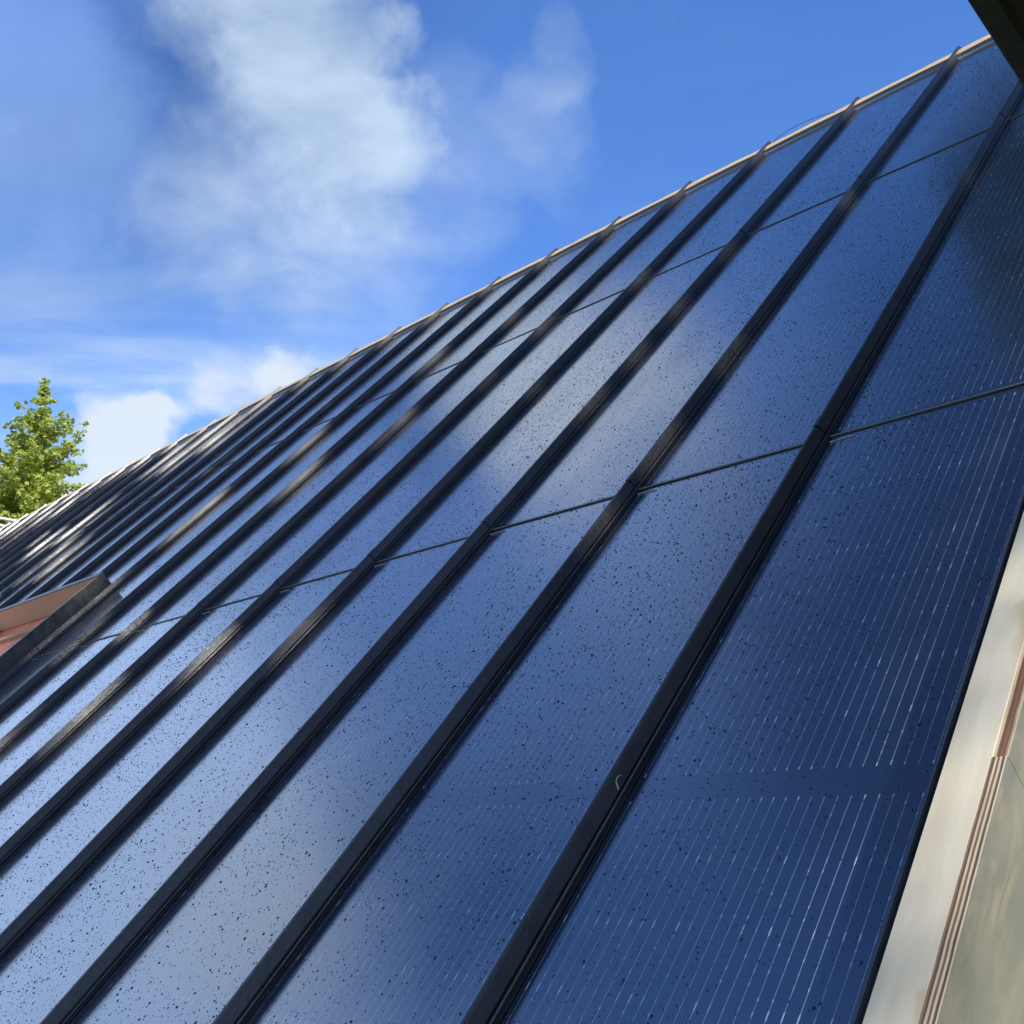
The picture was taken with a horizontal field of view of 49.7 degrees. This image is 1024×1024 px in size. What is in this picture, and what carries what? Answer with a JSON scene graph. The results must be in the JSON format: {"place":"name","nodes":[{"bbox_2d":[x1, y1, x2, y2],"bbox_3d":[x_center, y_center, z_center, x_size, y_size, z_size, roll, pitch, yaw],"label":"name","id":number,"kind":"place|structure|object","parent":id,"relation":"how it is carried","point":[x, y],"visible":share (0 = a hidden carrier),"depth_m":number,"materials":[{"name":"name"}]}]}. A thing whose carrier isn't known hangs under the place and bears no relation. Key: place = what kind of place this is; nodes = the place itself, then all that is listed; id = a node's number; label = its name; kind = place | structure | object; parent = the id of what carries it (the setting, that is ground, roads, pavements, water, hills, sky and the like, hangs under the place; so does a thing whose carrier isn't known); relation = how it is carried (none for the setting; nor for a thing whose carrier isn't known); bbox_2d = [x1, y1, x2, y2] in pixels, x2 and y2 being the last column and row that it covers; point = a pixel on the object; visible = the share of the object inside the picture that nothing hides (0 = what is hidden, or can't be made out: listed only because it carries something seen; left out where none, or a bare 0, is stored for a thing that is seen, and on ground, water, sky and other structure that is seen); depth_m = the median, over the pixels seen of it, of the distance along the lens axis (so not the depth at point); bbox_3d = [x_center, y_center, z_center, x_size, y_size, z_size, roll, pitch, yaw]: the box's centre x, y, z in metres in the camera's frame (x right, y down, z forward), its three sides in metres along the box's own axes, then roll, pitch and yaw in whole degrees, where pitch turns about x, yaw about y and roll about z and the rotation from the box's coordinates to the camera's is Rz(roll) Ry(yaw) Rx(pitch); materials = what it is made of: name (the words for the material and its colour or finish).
{"place":"outdoors","nodes":[
{"label":"outdoors","id":0,"kind":"place"},
{"bbox_2d":[0,377,89,527],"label":"maple tree","id":1,"kind":"object","parent":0,"point":[35,486],"visible":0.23,"depth_m":28.30,"materials":[{"name":"green plant"}]},
{"bbox_2d":[0,0,988,498],"label":"sky","id":2,"kind":"structure","parent":0,"point":[207,207],"materials":[{"name":"blue"}]},
{"bbox_2d":[968,0,1023,86],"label":"scaffold plank","id":3,"kind":"object","parent":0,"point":[1002,21],"depth_m":1.71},
{"bbox_3d":[-2.107,2.792,7.500,7.050,7.403,13.360,16,-23,-42],"label":"house","id":4,"kind":"object","parent":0,"visible":0},
{"bbox_2d":[0,513,27,535],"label":"standing seam","id":5,"kind":"object","parent":4,"relation":"on","point":[9,527],"visible":0.96,"depth_m":11.43,"materials":[{"name":"black metal"}]},
{"bbox_2d":[0,552,28,573],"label":"solar panel","id":6,"kind":"object","parent":4,"relation":"on","point":[11,564],"visible":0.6,"depth_m":8.46,"materials":[{"name":"blue glass"}]},
{"bbox_2d":[0,515,29,539],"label":"solar panel","id":7,"kind":"object","parent":4,"relation":"on","point":[21,520],"visible":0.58,"depth_m":11.43,"materials":[{"name":"blue glass"}]},
{"bbox_2d":[0,504,46,540],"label":"standing seam","id":8,"kind":"object","parent":4,"relation":"on","point":[19,525],"visible":0.98,"depth_m":11.03,"materials":[{"name":"black metal"}]},
{"bbox_2d":[0,505,49,544],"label":"solar panel","id":9,"kind":"object","parent":4,"relation":"on","point":[41,510],"visible":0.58,"depth_m":11.05,"materials":[{"name":"blue glass"}]},
{"bbox_2d":[0,541,54,582],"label":"solar panel","id":10,"kind":"object","parent":4,"relation":"on","point":[24,563],"visible":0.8,"depth_m":8.04,"materials":[{"name":"blue glass"}]},
{"bbox_2d":[0,650,62,703],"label":"solar panel","id":11,"kind":"object","parent":4,"relation":"attached to","point":[33,666],"visible":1,"depth_m":4.55,"materials":[{"name":"blue glass"}]},
{"bbox_2d":[0,494,66,545],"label":"standing seam","id":12,"kind":"object","parent":4,"relation":"on","point":[14,533],"visible":0.98,"depth_m":10.62,"materials":[{"name":"black metal"}]},
{"bbox_2d":[0,494,71,546],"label":"solar panel","id":13,"kind":"object","parent":4,"relation":"on","point":[59,501],"visible":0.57,"depth_m":10.66,"materials":[{"name":"blue glass"}]},
{"bbox_2d":[0,527,85,593],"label":"solar panel","id":14,"kind":"object","parent":4,"relation":"on","point":[13,581],"visible":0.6,"depth_m":7.63,"materials":[{"name":"blue glass"}]},
{"bbox_2d":[0,483,87,550],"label":"standing seam","id":15,"kind":"object","parent":4,"relation":"on","point":[32,525],"visible":0.99,"depth_m":10.21,"materials":[{"name":"black metal"}]},
{"bbox_2d":[0,483,93,552],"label":"solar panel","id":16,"kind":"object","parent":4,"relation":"on","point":[82,490],"visible":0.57,"depth_m":10.23,"materials":[{"name":"blue glass"}]},
{"bbox_2d":[0,472,109,556],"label":"standing seam","id":17,"kind":"object","parent":4,"relation":"on","point":[44,522],"visible":1,"depth_m":9.79,"materials":[{"name":"black metal"}]},
{"bbox_2d":[0,571,110,675],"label":"skylight curb","id":18,"kind":"structure","parent":4,"relation":"on","point":[27,626],"depth_m":5.28,"materials":[{"name":"black metal"}]},
{"bbox_2d":[0,513,117,604],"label":"solar panel","id":19,"kind":"object","parent":4,"relation":"on","point":[56,558],"visible":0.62,"depth_m":7.22,"materials":[{"name":"blue glass"}]},
{"bbox_2d":[0,471,117,558],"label":"solar panel","id":20,"kind":"object","parent":4,"relation":"on","point":[105,479],"visible":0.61,"depth_m":9.78,"materials":[{"name":"blue glass"}]},
{"bbox_2d":[0,634,118,738],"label":"solar panel","id":21,"kind":"object","parent":4,"relation":"attached to","point":[44,688],"visible":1,"depth_m":4.14,"materials":[{"name":"blue glass"}]},
{"bbox_2d":[0,460,133,563],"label":"standing seam","id":22,"kind":"object","parent":4,"relation":"on","point":[55,520],"visible":0.99,"depth_m":9.39,"materials":[{"name":"black metal"}]},
{"bbox_2d":[0,458,143,564],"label":"solar panel","id":23,"kind":"object","parent":4,"relation":"on","point":[126,469],"visible":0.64,"depth_m":9.38,"materials":[{"name":"blue glass"}]},
{"bbox_2d":[0,447,159,571],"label":"standing seam","id":24,"kind":"object","parent":4,"relation":"on","point":[67,518],"visible":0.99,"depth_m":8.97,"materials":[{"name":"black metal"}]},
{"bbox_2d":[9,498,151,605],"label":"solar panel","id":25,"kind":"object","parent":4,"relation":"on","point":[57,570],"visible":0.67,"depth_m":6.84,"materials":[{"name":"blue glass"}]},
{"bbox_2d":[0,616,183,784],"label":"solar panel","id":26,"kind":"object","parent":4,"relation":"attached to","point":[109,669],"visible":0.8,"depth_m":3.72,"materials":[{"name":"blue glass"}]},
{"bbox_2d":[0,434,186,579],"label":"standing seam","id":27,"kind":"object","parent":4,"relation":"on","point":[79,516],"visible":1,"depth_m":8.55,"materials":[{"name":"black metal"}]},
{"bbox_2d":[23,445,169,554],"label":"solar panel","id":28,"kind":"object","parent":4,"relation":"on","point":[152,456],"visible":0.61,"depth_m":9.05,"materials":[{"name":"blue glass"}]},
{"bbox_2d":[0,419,215,588],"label":"standing seam","id":29,"kind":"object","parent":4,"relation":"on","point":[93,515],"visible":1,"depth_m":8.12,"materials":[{"name":"black metal"}]},
{"bbox_2d":[42,481,190,593],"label":"solar panel","id":30,"kind":"object","parent":4,"relation":"attached to","point":[106,545],"visible":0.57,"depth_m":6.50,"materials":[{"name":"blue glass"}]},
{"bbox_2d":[48,431,198,543],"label":"solar panel","id":31,"kind":"object","parent":4,"relation":"on","point":[180,442],"visible":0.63,"depth_m":8.71,"materials":[{"name":"blue glass"}]},
{"bbox_2d":[0,403,247,599],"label":"standing seam","id":32,"kind":"object","parent":4,"relation":"on","point":[34,570],"visible":1,"depth_m":7.70,"materials":[{"name":"black metal"}]},
{"bbox_2d":[0,596,258,845],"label":"solar panel","id":33,"kind":"object","parent":4,"relation":"attached to","point":[118,710],"visible":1,"depth_m":3.29,"materials":[{"name":"blue glass"}]},
{"bbox_2d":[0,386,281,608],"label":"standing seam","id":34,"kind":"object","parent":4,"relation":"on","point":[65,557],"visible":0.98,"depth_m":7.27,"materials":[{"name":"black metal"}]},
{"bbox_2d":[75,415,230,531],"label":"solar panel","id":35,"kind":"object","parent":4,"relation":"on","point":[211,427],"visible":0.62,"depth_m":8.37,"materials":[{"name":"blue glass"}]},
{"bbox_2d":[79,462,233,579],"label":"solar panel","id":36,"kind":"object","parent":4,"relation":"attached to","point":[135,537],"visible":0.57,"depth_m":6.17,"materials":[{"name":"blue glass"}]},
{"bbox_2d":[25,368,317,599],"bbox_3d":[-2.687,0.463,6.247,0.035,5.295,0.030,-16,-66,43],"label":"standing seam","id":37,"kind":"object","parent":4,"relation":"on","point":[116,530],"visible":0.89,"depth_m":6.93,"materials":[{"name":"black metal"}]},
{"bbox_2d":[0,570,351,933],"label":"solar panel","id":38,"kind":"object","parent":4,"relation":"attached to","point":[236,661],"visible":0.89,"depth_m":2.84,"materials":[{"name":"blue glass"}]},
{"bbox_2d":[34,418,332,659],"bbox_3d":[-1.440,0.058,5.216,0.467,1.893,0.014,-16,-66,43],"label":"solar panel","id":39,"kind":"object","parent":4,"relation":"on","point":[164,555],"visible":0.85,"depth_m":5.17,"materials":[{"name":"blue glass"}]},
{"bbox_2d":[105,398,264,518],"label":"solar panel","id":40,"kind":"object","parent":4,"relation":"on","point":[241,413],"visible":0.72,"depth_m":8.04,"materials":[{"name":"blue glass"}]},
{"bbox_2d":[106,441,280,582],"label":"solar panel","id":41,"kind":"object","parent":4,"relation":"attached to","point":[192,509],"visible":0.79,"depth_m":5.77,"materials":[{"name":"blue glass"}]},
{"bbox_2d":[60,348,358,586],"bbox_3d":[-1.770,-0.311,6.722,0.035,2.895,0.034,-16,-66,43],"label":"standing seam","id":42,"kind":"object","parent":4,"relation":"on","point":[172,499],"visible":0.84,"depth_m":6.61,"materials":[{"name":"black metal"}]},
{"bbox_2d":[137,380,300,504],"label":"solar panel","id":43,"kind":"object","parent":4,"relation":"on","point":[276,396],"visible":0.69,"depth_m":7.70,"materials":[{"name":"blue glass"}]},
{"bbox_2d":[0,302,448,686],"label":"standing seam","id":44,"kind":"object","parent":4,"relation":"attached to","point":[13,670],"visible":1,"depth_m":5.46,"materials":[{"name":"black metal"}]},
{"bbox_2d":[0,538,466,1023],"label":"solar panel","id":45,"kind":"object","parent":4,"relation":"attached to","point":[181,794],"visible":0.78,"depth_m":2.39,"materials":[{"name":"blue glass"}]},
{"bbox_2d":[81,392,391,646],"bbox_3d":[-1.107,-0.039,4.891,0.467,1.893,0.014,-16,-66,43],"label":"solar panel","id":46,"kind":"object","parent":4,"relation":"on","point":[302,462],"visible":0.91,"depth_m":4.83,"materials":[{"name":"blue glass"}]},
{"bbox_2d":[0,276,500,715],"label":"standing seam","id":47,"kind":"object","parent":4,"relation":"on","point":[68,651],"visible":1,"depth_m":4.99,"materials":[{"name":"black metal"}]},
{"bbox_2d":[101,326,401,575],"bbox_3d":[-1.437,-0.408,6.397,0.035,2.895,0.034,-16,-66,43],"label":"standing seam","id":48,"kind":"object","parent":4,"relation":"on","point":[126,554],"visible":0.89,"depth_m":6.25,"materials":[{"name":"black metal"}]},
{"bbox_2d":[173,360,340,488],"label":"solar panel","id":49,"kind":"object","parent":4,"relation":"on","point":[313,378],"visible":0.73,"depth_m":7.37,"materials":[{"name":"blue glass"}]},
{"bbox_2d":[0,248,558,752],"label":"standing seam","id":50,"kind":"object","parent":4,"relation":"on","point":[60,692],"visible":1,"depth_m":4.50,"materials":[{"name":"black metal"}]},
{"bbox_2d":[136,363,458,631],"bbox_3d":[-0.774,-0.135,4.566,0.467,1.893,0.013,-16,-66,43],"label":"solar panel","id":51,"kind":"object","parent":4,"relation":"on","point":[260,535],"visible":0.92,"depth_m":4.48,"materials":[{"name":"blue glass"}]},
{"bbox_2d":[213,339,383,470],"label":"solar panel","id":52,"kind":"object","parent":4,"relation":"on","point":[267,430],"visible":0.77,"depth_m":7.03,"materials":[{"name":"blue glass"}]},
{"bbox_2d":[0,216,621,800],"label":"standing seam","id":53,"kind":"object","parent":4,"relation":"on","point":[114,686],"visible":0.99,"depth_m":4.00,"materials":[{"name":"black metal"}]},
{"bbox_2d":[68,498,611,1023],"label":"solar panel","id":54,"kind":"object","parent":4,"relation":"attached to","point":[288,896],"visible":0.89,"depth_m":2.05,"materials":[{"name":"blue glass"}]},
{"bbox_2d":[256,315,431,451],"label":"solar panel","id":55,"kind":"object","parent":4,"relation":"on","point":[369,362],"visible":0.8,"depth_m":6.71,"materials":[{"name":"blue glass"}]},
{"bbox_2d":[0,181,692,865],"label":"standing seam","id":56,"kind":"object","parent":4,"relation":"on","point":[86,771],"visible":0.99,"depth_m":3.48,"materials":[{"name":"black metal"}]},
{"bbox_2d":[202,329,534,613],"bbox_3d":[-0.441,-0.231,4.242,0.467,1.893,0.015,-16,-66,43],"label":"solar panel","id":57,"kind":"object","parent":4,"relation":"on","point":[320,525],"visible":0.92,"depth_m":4.15,"materials":[{"name":"blue glass"}]},
{"bbox_2d":[0,141,770,958],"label":"standing seam","id":58,"kind":"object","parent":4,"relation":"on","point":[78,865],"visible":1,"depth_m":2.93,"materials":[{"name":"black metal"}]},
{"bbox_2d":[301,290,482,431],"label":"solar panel","id":59,"kind":"object","parent":4,"relation":"on","point":[341,405],"visible":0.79,"depth_m":6.36,"materials":[{"name":"blue glass"}]},
{"bbox_2d":[356,261,540,407],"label":"solar panel","id":60,"kind":"object","parent":4,"relation":"on","point":[491,298],"visible":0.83,"depth_m":6.03,"materials":[{"name":"blue glass"}]},
{"bbox_2d":[39,97,859,1023],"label":"standing seam","id":61,"kind":"object","parent":4,"relation":"on","point":[71,1003],"visible":0.99,"depth_m":2.45,"materials":[{"name":"black metal"}]},
{"bbox_2d":[280,290,623,592],"bbox_3d":[-0.108,-0.327,3.917,0.467,1.893,0.013,-16,-66,43],"label":"solar panel","id":62,"kind":"object","parent":4,"relation":"on","point":[368,516],"visible":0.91,"depth_m":3.80,"materials":[{"name":"blue glass"}]},
{"bbox_2d":[0,34,990,528],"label":"ridge board","id":63,"kind":"object","parent":4,"relation":"on","point":[582,238],"visible":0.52,"depth_m":5.97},
{"bbox_2d":[773,112,833,142],"bbox_3d":[1.361,-1.810,5.183,0.324,0.013,0.026,-16,-66,43],"label":"loose wire","id":64,"kind":"object","parent":63,"relation":"attached to","point":[801,123],"visible":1,"depth_m":5.18,"materials":[{"name":"black metal"}]},
{"bbox_2d":[415,229,604,381],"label":"solar panel","id":65,"kind":"object","parent":4,"relation":"on","point":[493,324],"visible":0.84,"depth_m":5.69,"materials":[{"name":"blue glass"}]},
{"bbox_2d":[0,42,1023,1023],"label":"raindrops","id":66,"kind":"object","parent":4,"relation":"on","point":[561,609],"visible":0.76,"depth_m":2.37,"materials":[{"name":"clear liquid"}]},
{"bbox_2d":[245,446,801,1023],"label":"solar panel","id":67,"kind":"object","parent":4,"relation":"attached to","point":[285,998],"visible":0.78,"depth_m":1.73,"materials":[{"name":"blue glass"}]},
{"bbox_2d":[374,245,725,566],"bbox_3d":[0.225,-0.423,3.592,0.467,1.893,0.013,-16,-66,43],"label":"solar panel","id":68,"kind":"object","parent":4,"relation":"on","point":[619,319],"visible":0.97,"depth_m":3.46,"materials":[{"name":"blue glass"}]},
{"bbox_2d":[483,195,673,351],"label":"solar panel","id":69,"kind":"object","parent":4,"relation":"on","point":[572,281],"visible":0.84,"depth_m":5.35,"materials":[{"name":"blue glass"}]},
{"bbox_2d":[212,46,960,1023],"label":"standing seam","id":70,"kind":"object","parent":4,"relation":"on","point":[254,988],"visible":1,"depth_m":2.10,"materials":[{"name":"black metal"}]},
{"bbox_2d":[557,155,753,318],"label":"solar panel","id":71,"kind":"object","parent":4,"relation":"on","point":[626,267],"visible":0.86,"depth_m":5.01,"materials":[{"name":"blue glass"}]},
{"bbox_2d":[490,193,844,534],"bbox_3d":[0.558,-0.519,3.268,0.467,1.893,0.013,-16,-66,43],"label":"solar panel","id":72,"kind":"object","parent":4,"relation":"on","point":[576,488],"visible":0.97,"depth_m":3.11,"materials":[{"name":"blue glass"}]},
{"bbox_2d":[460,80,1023,1023],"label":"standing seam","id":73,"kind":"object","parent":4,"relation":"on","point":[506,976],"visible":0.99,"depth_m":1.70,"materials":[{"name":"black metal"}]},
{"bbox_2d":[646,110,844,279],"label":"solar panel","id":74,"kind":"object","parent":4,"relation":"attached to","point":[758,179],"visible":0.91,"depth_m":4.68,"materials":[{"name":"blue glass"}]},
{"bbox_2d":[499,384,1023,1023],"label":"solar panel","id":75,"kind":"object","parent":4,"relation":"attached to","point":[979,456],"visible":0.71,"depth_m":1.40,"materials":[{"name":"blue glass"}]},
{"bbox_2d":[637,129,989,494],"bbox_3d":[0.891,-0.615,2.943,0.467,1.893,0.015,-16,-66,43],"label":"solar panel","id":76,"kind":"object","parent":4,"relation":"on","point":[753,408],"visible":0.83,"depth_m":2.76,"materials":[{"name":"blue glass"}]},
{"bbox_2d":[748,59,947,234],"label":"solar panel","id":77,"kind":"object","parent":4,"relation":"on","point":[906,97],"visible":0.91,"depth_m":4.34,"materials":[{"name":"blue glass"}]},
{"bbox_2d":[829,114,1023,441],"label":"solar panel","id":78,"kind":"object","parent":4,"relation":"on","point":[934,350],"visible":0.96,"depth_m":2.31,"materials":[{"name":"blue glass"}]},
{"bbox_2d":[851,490,1023,1023],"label":"edge trim","id":79,"kind":"structure","parent":4,"relation":"attached to","point":[873,971],"depth_m":1.20,"materials":[{"name":"black metal"}]},
{"bbox_2d":[865,37,1018,182],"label":"solar panel","id":80,"kind":"object","parent":4,"relation":"on","point":[957,124],"visible":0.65,"depth_m":3.90,"materials":[{"name":"blue glass"}]},
{"bbox_2d":[862,512,1023,1023],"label":"timber batten","id":81,"kind":"object","parent":4,"relation":"attached to","point":[901,986],"depth_m":1.07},
{"bbox_2d":[919,756,1023,1023],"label":"plywood sheet","id":82,"kind":"object","parent":81,"relation":"attached to","point":[977,977],"visible":1,"depth_m":1.00,"materials":[{"name":"beige wood"}]},
{"bbox_2d":[994,648,1023,786],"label":"plywood sheet","id":83,"kind":"object","parent":81,"relation":"attached to","point":[1010,744],"visible":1,"depth_m":1.13,"materials":[{"name":"beige wood"}]},
{"bbox_2d":[1008,96,1023,119],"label":"solar panel","id":84,"kind":"object","parent":4,"relation":"on","point":[1020,110],"visible":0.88,"depth_m":3.43,"materials":[{"name":"blue glass"}]},
{"bbox_3d":[-9.377,-0.095,16.081,10.502,0.387,0.047,16,-23,-42],"label":"scaffold tube","id":85,"kind":"object","parent":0,"visible":0},
{"bbox_2d":[0,517,16,521],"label":"scaffold tube","id":86,"kind":"object","parent":85,"relation":"on","point":[7,519],"visible":0.22,"depth_m":17.45,"materials":[{"name":"white metal"}]}
]}

